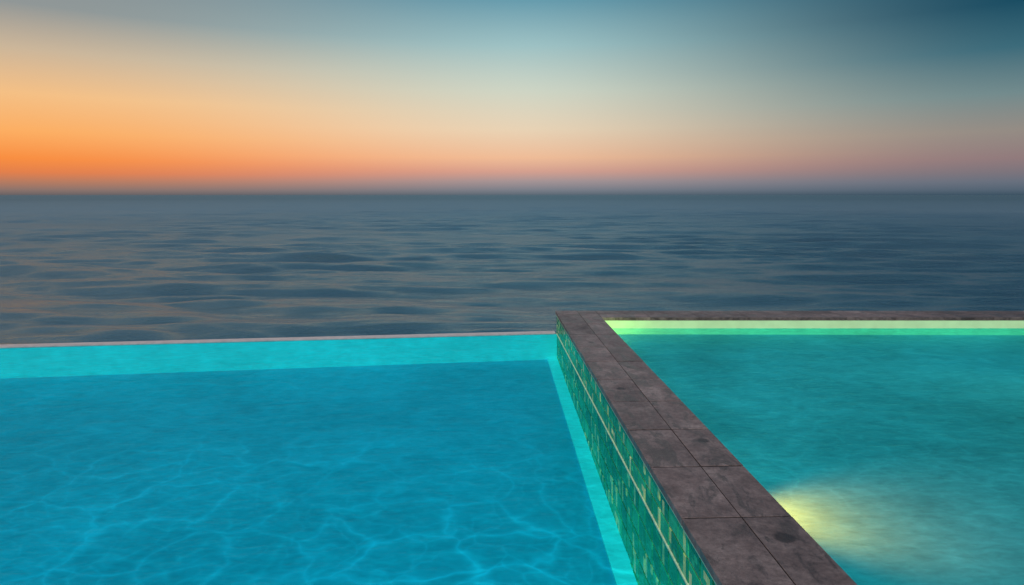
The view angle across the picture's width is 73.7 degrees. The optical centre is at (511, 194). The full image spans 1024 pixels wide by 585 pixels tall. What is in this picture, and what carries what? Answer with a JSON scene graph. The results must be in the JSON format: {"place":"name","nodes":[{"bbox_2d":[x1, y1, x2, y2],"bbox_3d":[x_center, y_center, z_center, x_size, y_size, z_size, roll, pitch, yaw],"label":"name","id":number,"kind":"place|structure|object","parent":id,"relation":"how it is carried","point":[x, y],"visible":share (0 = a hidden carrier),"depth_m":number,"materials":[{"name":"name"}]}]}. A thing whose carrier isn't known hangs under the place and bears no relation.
{"place":"outdoors","nodes":[
{"label":"outdoors","id":0,"kind":"place"},
{"bbox_2d":[0,331,637,584],"bbox_3d":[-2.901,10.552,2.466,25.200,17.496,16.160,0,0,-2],"label":"infinity pool","id":1,"kind":"structure","parent":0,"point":[441,459],"depth_m":6.91,"materials":[{"name":"blue liquid"}]},
{"bbox_2d":[556,333,688,584],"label":"waterline trim","id":2,"kind":"structure","parent":1,"relation":"attached to","point":[662,536],"depth_m":4.96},
{"bbox_2d":[557,330,701,584],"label":"wall tiles","id":3,"kind":"object","parent":1,"relation":"attached to","point":[632,499],"depth_m":4.98,"materials":[{"name":"green tile"}]},
{"bbox_2d":[556,316,715,584],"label":"tiled pool wall","id":4,"kind":"structure","parent":1,"relation":"attached to","point":[603,455],"depth_m":5.21,"materials":[{"name":"green tile"}]},
{"bbox_2d":[556,315,716,584],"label":"trim","id":5,"kind":"structure","parent":4,"relation":"on","point":[649,472],"depth_m":4.43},
{"bbox_2d":[577,311,944,583],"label":"mortar bed","id":6,"kind":"object","parent":1,"relation":"on","point":[696,460],"visible":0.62,"depth_m":4.53,"materials":[{"name":"black concrete"}]},
{"bbox_2d":[555,311,1023,584],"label":"coping","id":7,"kind":"object","parent":6,"relation":"on","point":[732,551],"visible":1,"depth_m":4.58,"materials":[{"name":"stone"}]},
{"bbox_2d":[605,320,1023,584],"bbox_3d":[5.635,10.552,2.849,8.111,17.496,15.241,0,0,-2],"label":"swimming pool","id":8,"kind":"structure","parent":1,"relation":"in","point":[877,452],"depth_m":6.68,"materials":[{"name":"teal liquid"}]},
{"bbox_2d":[0,195,1023,344],"bbox_3d":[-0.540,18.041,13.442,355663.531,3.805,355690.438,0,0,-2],"label":"sea","id":9,"kind":"structure","parent":0,"point":[94,268],"depth_m":189.25,"materials":[{"name":"liquid"}]},
{"bbox_2d":[0,0,1023,194],"label":"sky","id":10,"kind":"structure","parent":0,"point":[98,97],"materials":[{"name":"orange"}]}
]}

